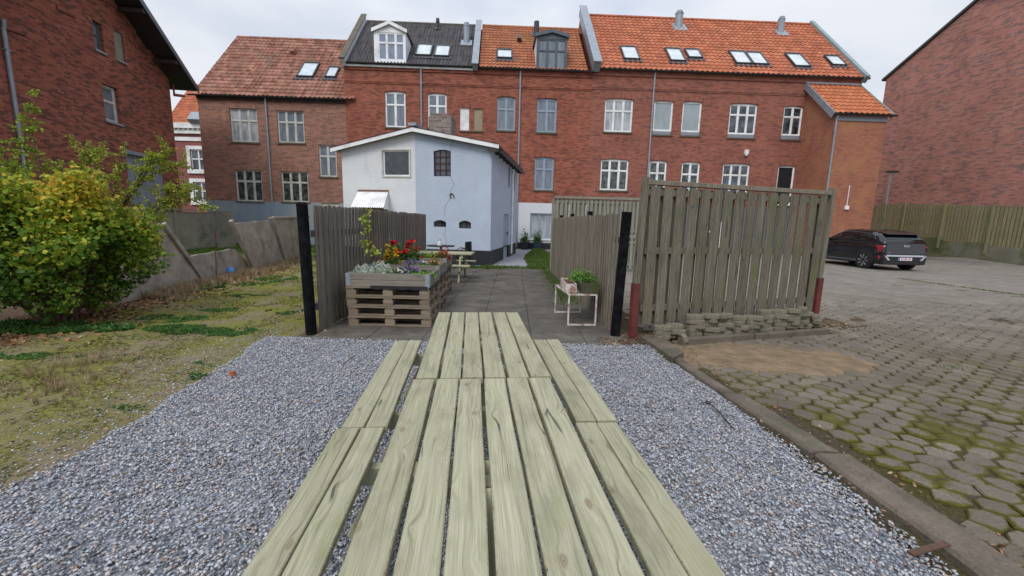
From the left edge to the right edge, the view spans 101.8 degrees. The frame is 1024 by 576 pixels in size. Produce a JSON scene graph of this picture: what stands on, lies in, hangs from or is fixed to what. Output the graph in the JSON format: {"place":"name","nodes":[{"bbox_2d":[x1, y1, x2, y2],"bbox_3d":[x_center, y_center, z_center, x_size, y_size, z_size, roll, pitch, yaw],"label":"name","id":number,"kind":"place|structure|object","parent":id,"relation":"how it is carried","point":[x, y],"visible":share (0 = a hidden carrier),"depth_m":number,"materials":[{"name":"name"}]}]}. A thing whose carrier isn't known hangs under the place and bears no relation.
{"place":"outdoors","nodes":[
{"label":"outdoors","id":0,"kind":"place"},
{"bbox_2d":[0,252,368,492],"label":"lawn","id":1,"kind":"structure","parent":0,"point":[259,314],"depth_m":4.31,"materials":[{"name":"green plant"}]},
{"bbox_2d":[0,86,64,184],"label":"ash sapling","id":2,"kind":"object","parent":1,"relation":"on","point":[12,165],"visible":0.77,"depth_m":6.07,"materials":[{"name":"green plant"}]},
{"bbox_2d":[0,163,174,322],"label":"hazel shrub","id":3,"kind":"object","parent":1,"relation":"on","point":[55,218],"visible":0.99,"depth_m":5.50,"materials":[{"name":"green plant"}]},
{"bbox_2d":[65,132,218,308],"bbox_3d":[-5.899,-1.025,6.647,2.384,2.863,0.656,1,9,-3],"label":"rose shrub","id":4,"kind":"object","parent":1,"relation":"on","point":[160,157],"visible":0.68,"depth_m":6.55,"materials":[{"name":"green plant"}]},
{"bbox_2d":[88,222,204,304],"bbox_3d":[-7.069,-0.490,8.262,0.358,1.611,2.828,0,9,-6],"label":"concrete panel","id":5,"kind":"object","parent":1,"relation":"on","point":[183,267],"visible":0.36,"depth_m":8.63,"materials":[{"name":"grey concrete"}]},
{"bbox_2d":[0,321,299,490],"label":"stray stones","id":6,"kind":"object","parent":1,"relation":"on","point":[172,391],"visible":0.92,"depth_m":3.50,"materials":[{"name":"stone"}]},
{"bbox_2d":[0,275,302,410],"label":"weeds","id":7,"kind":"object","parent":1,"relation":"on","point":[9,325],"visible":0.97,"depth_m":5.63,"materials":[{"name":"green plant"}]},
{"bbox_2d":[190,249,248,278],"bbox_3d":[-7.404,-0.588,10.567,0.113,0.738,2.775,0,9,-8],"label":"concrete panel","id":8,"kind":"object","parent":1,"relation":"on","point":[225,260],"visible":0.77,"depth_m":10.46,"materials":[{"name":"grey concrete"}]},
{"bbox_2d":[228,219,282,267],"bbox_3d":[-7.585,-1.338,12.560,0.253,1.438,3.170,0,9,-8],"label":"concrete panel","id":9,"kind":"object","parent":1,"relation":"on","point":[258,242],"visible":0.91,"depth_m":12.36,"materials":[{"name":"grey concrete"}]},
{"bbox_2d":[0,266,1023,565],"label":"fallen leaves","id":10,"kind":"object","parent":1,"relation":"on","point":[142,304],"visible":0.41,"depth_m":6.17,"materials":[{"name":"brown plant"}]},
{"bbox_2d":[187,244,342,256],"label":"back lawn","id":11,"kind":"structure","parent":0,"point":[242,253],"depth_m":18.59,"materials":[{"name":"green plant"}]},
{"bbox_2d":[268,216,309,259],"bbox_3d":[-7.942,-1.797,15.129,0.243,1.643,3.499,0,9,-8],"label":"concrete panel","id":12,"kind":"object","parent":11,"relation":"on","point":[286,230],"visible":0.67,"depth_m":14.49,"materials":[{"name":"grey concrete"}]},
{"bbox_2d":[82,242,1023,370],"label":"green grass","id":13,"kind":"structure","parent":11,"relation":"on","point":[537,258],"depth_m":14.31,"materials":[{"name":"green plant"}]},
{"bbox_2d":[439,280,445,292],"bbox_3d":[-1.869,-0.048,7.603,1.220,0.143,0.821,1,9,-1],"label":"pallet","id":14,"kind":"object","parent":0,"point":[442,285],"visible":0.17,"depth_m":7.60,"materials":[{"name":"brown wood"}]},
{"bbox_2d":[439,273,446,284],"bbox_3d":[-1.854,-0.191,7.576,1.220,0.143,0.821,1,9,0],"label":"pallet","id":15,"kind":"object","parent":14,"relation":"on","point":[443,278],"visible":0.09,"depth_m":7.62,"materials":[{"name":"brown wood"}]},
{"bbox_2d":[369,260,446,278],"bbox_3d":[-1.850,-0.335,7.546,1.218,0.246,0.824,1,9,0],"label":"planter box","id":16,"kind":"object","parent":15,"relation":"on","point":[442,266],"visible":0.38,"depth_m":7.39,"materials":[{"name":"grey wood"}]},
{"bbox_2d":[382,238,398,263],"bbox_3d":[-2.223,-0.648,7.555,0.332,0.528,0.306,1,9,0],"label":"goldenrod","id":17,"kind":"object","parent":16,"relation":"on","point":[388,251],"visible":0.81,"depth_m":7.52,"materials":[{"name":"yellow plant"}]},
{"bbox_2d":[297,267,631,345],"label":"patio","id":18,"kind":"structure","parent":0,"point":[477,290],"depth_m":7.41,"materials":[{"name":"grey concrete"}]},
{"bbox_2d":[348,308,440,326],"bbox_3d":[-1.788,0.429,6.471,1.220,0.143,0.821,1,9,0],"label":"pallet","id":19,"kind":"object","parent":18,"relation":"on","point":[388,320],"visible":0.56,"depth_m":6.09,"materials":[{"name":"brown wood"}]},
{"bbox_2d":[348,298,440,317],"bbox_3d":[-1.784,0.283,6.460,1.220,0.143,0.821,1,9,1],"label":"pallet","id":20,"kind":"object","parent":19,"relation":"on","point":[389,311],"visible":0.65,"depth_m":6.09,"materials":[{"name":"brown wood"}]},
{"bbox_2d":[346,288,439,307],"bbox_3d":[-1.802,0.139,6.440,1.220,0.143,0.821,1,9,0],"label":"pallet","id":21,"kind":"object","parent":20,"relation":"on","point":[386,301],"visible":0.66,"depth_m":6.07,"materials":[{"name":"brown wood"}]},
{"bbox_2d":[345,280,438,297],"bbox_3d":[-1.796,-0.003,6.406,1.220,0.143,0.821,1,9,0],"label":"pallet","id":22,"kind":"object","parent":21,"relation":"on","point":[352,290],"visible":0.41,"depth_m":6.02,"materials":[{"name":"brown wood"}]},
{"bbox_2d":[345,267,439,290],"bbox_3d":[-1.784,-0.148,6.381,1.218,0.246,0.824,1,9,0],"label":"planter box","id":23,"kind":"object","parent":22,"relation":"on","point":[378,281],"visible":0.81,"depth_m":5.99,"materials":[{"name":"grey wood"}]},
{"bbox_2d":[349,263,375,272],"bbox_3d":[-2.172,-0.257,6.135,0.393,0.248,0.394,4,10,19],"label":"heather","id":24,"kind":"object","parent":23,"relation":"in","point":[364,268],"visible":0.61,"depth_m":6.08,"materials":[{"name":"plant"}]},
{"bbox_2d":[359,208,381,262],"bbox_3d":[-2.210,-0.716,6.442,0.319,1.035,0.240,3,9,13],"label":"sapling","id":25,"kind":"object","parent":23,"relation":"on","point":[367,243],"visible":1,"depth_m":6.42,"materials":[{"name":"green plant"}]},
{"bbox_2d":[372,260,392,272],"bbox_3d":[-1.986,-0.294,6.297,0.424,0.267,0.410,1,9,0],"label":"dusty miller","id":26,"kind":"object","parent":23,"relation":"in","point":[381,267],"visible":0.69,"depth_m":6.25,"materials":[{"name":"plant"}]},
{"bbox_2d":[383,265,408,273],"bbox_3d":[-1.722,-0.241,6.196,0.428,0.184,0.453,1,9,0],"label":"pansy","id":27,"kind":"object","parent":23,"relation":"in","point":[398,271],"visible":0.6,"depth_m":6.18,"materials":[{"name":"white plant"}]},
{"bbox_2d":[411,250,475,282],"bbox_3d":[-1.829,-0.575,11.002,1.607,0.753,1.532,2,9,1],"label":"picnic table","id":28,"kind":"object","parent":18,"relation":"on","point":[463,255],"visible":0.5,"depth_m":10.68,"materials":[{"name":"brown wood"}]},
{"bbox_2d":[554,285,597,325],"bbox_3d":[1.019,0.262,6.802,0.466,0.496,0.955,0,9,-6],"label":"plant stand","id":29,"kind":"object","parent":18,"relation":"on","point":[569,294],"visible":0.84,"depth_m":6.38,"materials":[{"name":"white metal"}]},
{"bbox_2d":[560,278,576,291],"bbox_3d":[0.916,-0.053,6.773,0.178,0.130,0.708,1,9,0],"label":"enamel box","id":30,"kind":"object","parent":29,"relation":"on","point":[566,285],"visible":0.91,"depth_m":6.45,"materials":[{"name":"white metal"}]},
{"bbox_2d":[574,264,601,293],"bbox_3d":[1.206,-0.186,6.649,0.323,0.443,0.800,1,9,0],"label":"trough","id":31,"kind":"object","parent":29,"relation":"on","point":[589,288],"visible":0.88,"depth_m":6.30,"materials":[{"name":"metal"}]},
{"bbox_2d":[567,267,596,281],"bbox_3d":[1.140,-0.226,6.770,0.492,0.248,0.492,1,9,0],"label":"herb","id":32,"kind":"object","parent":31,"relation":"on","point":[580,274],"visible":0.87,"depth_m":6.71,"materials":[{"name":"green plant"}]},
{"bbox_2d":[0,336,958,575],"bbox_3d":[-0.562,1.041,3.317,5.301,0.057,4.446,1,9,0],"label":"gravel","id":33,"kind":"structure","parent":0,"point":[26,489],"depth_m":2.54,"materials":[{"name":"grey gravel"}]},
{"bbox_2d":[341,312,616,462],"bbox_3d":[-0.237,0.727,3.129,1.533,0.753,1.650,0,9,-6],"label":"picnic table","id":34,"kind":"object","parent":33,"relation":"on","point":[521,355],"visible":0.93,"depth_m":2.77,"materials":[{"name":"brown wood"}]},
{"bbox_2d":[241,378,724,575],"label":"picnic table","id":35,"kind":"object","parent":33,"relation":"on","point":[490,531],"visible":1,"depth_m":1.42,"materials":[{"name":"brown wood"}]},
{"bbox_2d":[452,249,549,269],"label":"gravel path","id":36,"kind":"structure","parent":0,"point":[516,258],"depth_m":17.11,"materials":[{"name":"grey gravel"}]},
{"bbox_2d":[456,241,471,267],"bbox_3d":[-1.591,-1.111,13.905,0.493,0.892,0.572,-1,9,-15],"label":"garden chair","id":37,"kind":"object","parent":36,"relation":"on","point":[468,247],"visible":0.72,"depth_m":13.77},
{"bbox_2d":[519,229,529,249],"bbox_3d":[0.722,-2.834,24.049,0.700,1.203,0.658,1,9,0],"label":"potted plant","id":38,"kind":"object","parent":36,"relation":"on","point":[524,244],"visible":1,"depth_m":23.89,"materials":[{"name":"green plant"}]},
{"bbox_2d":[532,230,542,248],"bbox_3d":[1.474,-2.778,24.030,0.660,1.132,0.658,1,9,0],"label":"potted plant","id":39,"kind":"object","parent":36,"relation":"on","point":[537,243],"visible":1,"depth_m":23.92,"materials":[{"name":"green plant"}]},
{"bbox_2d":[144,0,972,123],"label":"sky","id":40,"kind":"structure","parent":0,"point":[878,35],"materials":[{"name":"white"}]},
{"bbox_2d":[685,323,704,328],"bbox_3d":[2.541,0.519,5.788,0.254,0.061,0.141,4,9,17],"label":"stacked paver","id":41,"kind":"object","parent":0,"point":[697,326],"visible":0.78,"depth_m":5.74,"materials":[{"name":"grey concrete"}]},
{"bbox_2d":[685,318,704,324],"bbox_3d":[2.530,0.460,5.765,0.251,0.061,0.145,2,9,4],"label":"stacked paver","id":42,"kind":"object","parent":41,"relation":"on","point":[699,322],"visible":0.83,"depth_m":5.71,"materials":[{"name":"grey concrete"}]},
{"bbox_2d":[685,313,703,319],"bbox_3d":[2.526,0.397,5.767,0.245,0.061,0.146,1,9,-3],"label":"stacked paver","id":43,"kind":"object","parent":42,"relation":"on","point":[689,316],"visible":1,"depth_m":5.71,"materials":[{"name":"grey concrete"}]},
{"bbox_2d":[619,317,867,345],"bbox_3d":[3.812,0.621,6.540,4.750,0.039,2.250,1,9,0],"label":"soil strip","id":44,"kind":"object","parent":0,"point":[635,341],"visible":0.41,"depth_m":6.08,"materials":[{"name":"brown soil"}]},
{"bbox_2d":[822,323,899,330],"bbox_3d":[5.480,0.632,6.715,1.240,0.063,0.458,1,9,0],"label":"rubble","id":45,"kind":"object","parent":44,"relation":"on","point":[853,326],"visible":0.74,"depth_m":6.64,"materials":[{"name":"grey stone"}]},
{"bbox_2d":[544,249,1023,575],"bbox_3d":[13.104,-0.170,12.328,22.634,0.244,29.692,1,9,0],"label":"paving","id":46,"kind":"structure","parent":0,"point":[920,313],"depth_m":4.40,"materials":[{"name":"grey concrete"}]},
{"bbox_2d":[640,335,683,362],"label":"kerb","id":47,"kind":"structure","parent":46,"relation":"on","point":[669,351],"depth_m":5.17,"materials":[{"name":"grey concrete"}]},
{"bbox_2d":[654,335,670,339],"bbox_3d":[2.026,0.659,5.620,0.242,0.061,0.146,-3,10,-26],"label":"stacked paver","id":48,"kind":"object","parent":47,"relation":"on","point":[666,337],"visible":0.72,"depth_m":5.57,"materials":[{"name":"grey concrete"}]},
{"bbox_2d":[653,330,670,335],"bbox_3d":[2.033,0.596,5.626,0.251,0.061,0.145,-2,10,-19],"label":"stacked paver","id":49,"kind":"object","parent":48,"relation":"on","point":[659,333],"visible":0.78,"depth_m":5.57,"materials":[{"name":"grey concrete"}]},
{"bbox_2d":[653,324,671,330],"bbox_3d":[2.029,0.535,5.613,0.245,0.061,0.146,1,9,-5],"label":"stacked paver","id":50,"kind":"object","parent":49,"relation":"on","point":[662,327],"visible":1,"depth_m":5.56,"materials":[{"name":"grey concrete"}]},
{"bbox_2d":[677,333,753,345],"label":"kerb","id":51,"kind":"structure","parent":46,"relation":"on","point":[695,340],"depth_m":5.66,"materials":[{"name":"concrete"}]},
{"bbox_2d":[673,342,881,377],"bbox_3d":[3.382,0.837,5.184,3.000,0.042,1.800,1,9,0],"label":"sand patch","id":52,"kind":"object","parent":46,"relation":"on","point":[762,358],"visible":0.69,"depth_m":4.97,"materials":[{"name":"beige sand"}]},
{"bbox_2d":[674,335,844,350],"bbox_3d":[3.333,0.742,5.718,2.840,0.027,0.398,-1,9,-14],"label":"rubble","id":53,"kind":"object","parent":52,"relation":"on","point":[746,344],"visible":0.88,"depth_m":5.60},
{"bbox_2d":[751,328,829,339],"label":"kerb","id":54,"kind":"structure","parent":46,"relation":"on","point":[790,333],"depth_m":6.03,"materials":[{"name":"concrete"}]},
{"bbox_2d":[826,229,927,269],"bbox_3d":[15.224,-1.765,18.166,2.120,1.609,4.337,1,9,0],"label":"parked car","id":55,"kind":"object","parent":46,"relation":"on","point":[867,249],"visible":0.89,"depth_m":16.48,"materials":[{"name":"paint"}]},
{"bbox_2d":[882,171,899,229],"bbox_3d":[25.904,-5.239,28.827,0.750,5.578,0.240,1,9,0],"label":"street lamp","id":56,"kind":"object","parent":46,"relation":"on","point":[887,195],"visible":0.54,"depth_m":28.51,"materials":[{"name":"metal"}]},
{"label":"ground","id":57,"kind":"structure","parent":0,"visible":0},
{"bbox_2d":[0,0,199,237],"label":"brick workshop","id":58,"kind":"structure","parent":57,"relation":"on","point":[112,73],"depth_m":16.23,"materials":[{"name":"brick"}]},
{"bbox_2d":[92,21,107,55],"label":"window","id":59,"kind":"structure","parent":58,"relation":"in","point":[97,48],"depth_m":16.60,"materials":[{"name":"glass"}]},
{"bbox_2d":[102,84,123,126],"bbox_3d":[-16.578,-7.542,17.161,0.252,1.511,0.942,0,9,-9],"label":"window","id":60,"kind":"structure","parent":58,"relation":"in","point":[108,92],"depth_m":17.25,"materials":[{"name":"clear glass"}]},
{"bbox_2d":[113,30,127,65],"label":"boarded window","id":61,"kind":"structure","parent":58,"relation":"in","point":[117,36],"depth_m":17.60,"materials":[{"name":"metal"}]},
{"bbox_2d":[126,154,165,210],"bbox_3d":[-16.957,-3.954,19.352,0.100,4.100,2.467,0,9,-9],"label":"barn door","id":62,"kind":"structure","parent":58,"relation":"in","point":[129,158],"depth_m":19.15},
{"bbox_2d":[0,206,235,265],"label":"concrete wall","id":63,"kind":"structure","parent":57,"relation":"on","point":[192,235],"depth_m":19.25,"materials":[{"name":"grey concrete"}]},
{"bbox_2d":[172,84,206,224],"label":"stucco building","id":64,"kind":"structure","parent":57,"relation":"on","point":[187,134],"depth_m":34.84,"materials":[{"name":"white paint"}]},
{"bbox_2d":[190,149,203,170],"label":"window","id":65,"kind":"structure","parent":64,"relation":"in","point":[196,155],"depth_m":34.92,"materials":[{"name":"white glass"}]},
{"bbox_2d":[194,182,205,201],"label":"window","id":66,"kind":"structure","parent":64,"relation":"in","point":[202,184],"depth_m":35.32,"materials":[{"name":"white paint"}]},
{"bbox_2d":[187,36,360,244],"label":"brick house","id":67,"kind":"structure","parent":57,"relation":"on","point":[272,115],"depth_m":23.39,"materials":[{"name":"red brick"}]},
{"bbox_2d":[230,108,259,143],"bbox_3d":[-14.803,-8.951,23.021,1.595,1.849,0.192,1,9,-2],"label":"window","id":68,"kind":"structure","parent":67,"relation":"in","point":[244,125],"depth_m":23.07,"materials":[{"name":"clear glass"}]},
{"bbox_2d":[235,170,263,202],"bbox_3d":[-14.845,-5.746,23.532,1.589,1.804,0.192,1,9,-2],"label":"window","id":69,"kind":"structure","parent":67,"relation":"in","point":[249,182],"depth_m":23.58,"materials":[{"name":"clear glass"}]},
{"bbox_2d":[277,111,305,144],"bbox_3d":[-12.275,-8.908,23.117,1.568,1.775,0.192,1,9,-2],"label":"window","id":70,"kind":"structure","parent":67,"relation":"in","point":[290,123],"depth_m":23.16,"materials":[{"name":"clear glass"}]},
{"bbox_2d":[281,171,309,203],"bbox_3d":[-12.303,-5.703,23.629,1.618,1.751,0.192,1,9,-2],"label":"window","id":71,"kind":"structure","parent":67,"relation":"in","point":[295,188],"depth_m":23.68,"materials":[{"name":"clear glass"}]},
{"bbox_2d":[318,145,337,177],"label":"window","id":72,"kind":"structure","parent":67,"relation":"in","point":[328,160],"depth_m":23.52,"materials":[{"name":"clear glass"}]},
{"bbox_2d":[296,202,425,334],"bbox_3d":[-2.709,-0.751,9.040,0.193,1.861,7.215,1,9,0],"label":"board fence","id":73,"kind":"object","parent":57,"relation":"on","point":[340,232],"visible":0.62,"depth_m":6.25,"materials":[{"name":"grey wood"}]},
{"bbox_2d":[330,113,525,264],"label":"white house","id":74,"kind":"structure","parent":57,"relation":"on","point":[459,191],"depth_m":14.88,"materials":[{"name":"paint"}]},
{"bbox_2d":[351,190,388,209],"bbox_3d":[-5.034,-3.166,14.819,1.325,0.700,0.750,3,9,8],"label":"door awning","id":75,"kind":"object","parent":74,"relation":"attached to","point":[362,199],"depth_m":14.83,"materials":[{"name":"white paint"}]},
{"bbox_2d":[381,149,410,177],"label":"window","id":76,"kind":"structure","parent":74,"relation":"in","point":[395,163],"depth_m":14.91,"materials":[{"name":"grey glass"}]},
{"bbox_2d":[434,150,450,175],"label":"iron window","id":77,"kind":"structure","parent":74,"relation":"in","point":[442,158],"depth_m":14.71,"materials":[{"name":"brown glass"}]},
{"bbox_2d":[503,214,507,257],"bbox_3d":[-0.318,-2.236,17.980,0.110,1.884,1.335,3,9,8],"label":"door","id":78,"kind":"structure","parent":74,"relation":"in","point":[505,233],"depth_m":18.13,"materials":[{"name":"blue paint"}]},
{"bbox_2d":[338,14,593,248],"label":"brick house","id":79,"kind":"structure","parent":57,"relation":"on","point":[521,96],"depth_m":23.34,"materials":[{"name":"red brick"}]},
{"bbox_2d":[384,92,406,128],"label":"window","id":80,"kind":"structure","parent":79,"relation":"in","point":[395,103],"depth_m":23.21,"materials":[{"name":"grey glass"}]},
{"bbox_2d":[427,94,446,128],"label":"window","id":81,"kind":"structure","parent":79,"relation":"in","point":[437,103],"depth_m":23.24,"materials":[{"name":"grey glass"}]},
{"bbox_2d":[496,97,515,131],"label":"window","id":82,"kind":"structure","parent":79,"relation":"in","point":[505,105],"depth_m":23.45,"materials":[{"name":"grey glass"}]},
{"bbox_2d":[530,213,554,240],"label":"window","id":83,"kind":"structure","parent":79,"relation":"in","point":[541,222],"depth_m":24.48,"materials":[{"name":"white glass"}]},
{"bbox_2d":[533,157,553,191],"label":"window","id":84,"kind":"structure","parent":79,"relation":"in","point":[544,166],"depth_m":24.04,"materials":[{"name":"glass"}]},
{"bbox_2d":[535,99,556,133],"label":"window","id":85,"kind":"structure","parent":79,"relation":"in","point":[546,108],"depth_m":23.54,"materials":[{"name":"grey glass"}]},
{"bbox_2d":[551,211,631,335],"bbox_3d":[1.492,-0.748,9.489,0.308,1.903,7.666,1,9,-1],"label":"board fence","id":86,"kind":"object","parent":57,"relation":"on","point":[590,241],"visible":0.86,"depth_m":6.78,"materials":[{"name":"grey wood"}]},
{"bbox_2d":[550,196,639,269],"bbox_3d":[2.829,-1.700,13.678,3.090,2.520,0.205,1,9,0],"label":"slat fence","id":87,"kind":"object","parent":57,"relation":"on","point":[577,206],"visible":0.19,"depth_m":13.49,"materials":[{"name":"grey wood"}]},
{"bbox_2d":[674,357,734,396],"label":"kerb","id":88,"kind":"structure","parent":57,"relation":"on","point":[711,383],"depth_m":4.27,"materials":[{"name":"concrete"}]},
{"bbox_2d":[628,177,836,337],"bbox_3d":[3.365,-0.386,6.209,3.618,2.301,0.112,-2,10,-18],"label":"panel fence","id":89,"kind":"object","parent":57,"relation":"on","point":[651,284],"visible":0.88,"depth_m":6.04,"materials":[{"name":"grey wood"}]},
{"bbox_2d":[578,5,898,255],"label":"brick house","id":90,"kind":"structure","parent":57,"relation":"on","point":[781,103],"depth_m":23.87,"materials":[{"name":"red brick"}]},
{"bbox_2d":[598,159,628,191],"bbox_3d":[5.921,-6.526,24.140,1.747,1.836,0.192,1,9,-2],"label":"window","id":91,"kind":"structure","parent":90,"relation":"in","point":[614,172],"depth_m":24.19,"materials":[{"name":"grey glass"}]},
{"bbox_2d":[603,99,632,133],"bbox_3d":[6.040,-9.751,23.628,1.730,1.881,0.192,1,9,-2],"label":"window","id":92,"kind":"structure","parent":90,"relation":"in","point":[618,112],"depth_m":23.68,"materials":[{"name":"grey glass"}]},
{"bbox_2d":[649,161,666,187],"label":"window","id":93,"kind":"structure","parent":90,"relation":"in","point":[657,169],"depth_m":24.23,"materials":[{"name":"white paint"}]},
{"bbox_2d":[652,101,672,135],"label":"window","id":94,"kind":"structure","parent":90,"relation":"in","point":[663,110],"depth_m":23.78,"materials":[{"name":"grey glass"}]},
{"bbox_2d":[679,102,701,136],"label":"window","id":95,"kind":"structure","parent":90,"relation":"in","point":[691,114],"depth_m":23.85,"materials":[{"name":"grey glass"}]},
{"bbox_2d":[681,162,699,190],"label":"window","id":96,"kind":"structure","parent":90,"relation":"in","point":[690,170],"depth_m":24.32,"materials":[{"name":"white paint"}]},
{"bbox_2d":[721,164,749,193],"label":"window","id":97,"kind":"structure","parent":90,"relation":"in","point":[733,174],"depth_m":24.43,"materials":[{"name":"white paint"}]},
{"bbox_2d":[726,104,756,139],"bbox_3d":[13.237,-9.566,23.912,1.729,1.956,0.192,1,9,-2],"label":"window","id":98,"kind":"structure","parent":90,"relation":"in","point":[742,117],"depth_m":23.96,"materials":[{"name":"grey glass"}]},
{"bbox_2d":[776,166,794,206],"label":"window","id":99,"kind":"structure","parent":90,"relation":"in","point":[785,176],"depth_m":24.57,"materials":[{"name":"black glass"}]},
{"bbox_2d":[780,106,802,140],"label":"window","id":100,"kind":"structure","parent":90,"relation":"in","point":[792,117],"depth_m":24.08,"materials":[{"name":"white glass"}]},
{"bbox_2d":[723,393,840,458],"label":"kerb","id":101,"kind":"structure","parent":57,"relation":"on","point":[803,441],"depth_m":3.25,"materials":[{"name":"concrete"}]},
{"bbox_2d":[814,453,1023,575],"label":"kerb","id":102,"kind":"structure","parent":57,"relation":"on","point":[969,553],"depth_m":2.24,"materials":[{"name":"concrete"}]},
{"bbox_2d":[906,540,950,556],"bbox_3d":[2.000,1.249,1.996,0.265,0.017,0.030,-1,9,-16],"label":"wood splinter","id":103,"kind":"object","parent":102,"relation":"on","point":[925,549],"visible":1,"depth_m":1.99,"materials":[{"name":"brown wood"}]},
{"bbox_2d":[870,203,1023,265],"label":"yard fence","id":104,"kind":"object","parent":57,"relation":"on","point":[984,248],"visible":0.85,"depth_m":22.52,"materials":[{"name":"wood"}]},
{"bbox_2d":[871,0,1023,247],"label":"brick building","id":105,"kind":"structure","parent":57,"relation":"on","point":[953,98],"depth_m":24.88,"materials":[{"name":"brick"}]},
{"bbox_3d":[-1.965,-0.410,8.937,1.220,0.143,0.821,1,9,1],"label":"pallet","id":106,"kind":"object","parent":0,"visible":0},
{"bbox_2d":[398,255,451,269],"bbox_3d":[-1.945,-0.554,8.909,1.218,0.246,0.824,1,9,0],"label":"planter box","id":107,"kind":"object","parent":106,"relation":"on","point":[449,263],"visible":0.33,"depth_m":8.50,"materials":[{"name":"grey wood"}]},
{"bbox_2d":[387,239,424,260],"bbox_3d":[-2.205,-0.779,8.578,0.830,0.491,0.819,1,9,0],"label":"geranium","id":108,"kind":"object","parent":107,"relation":"in","point":[405,254],"visible":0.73,"depth_m":8.47,"materials":[{"name":"red plant"}]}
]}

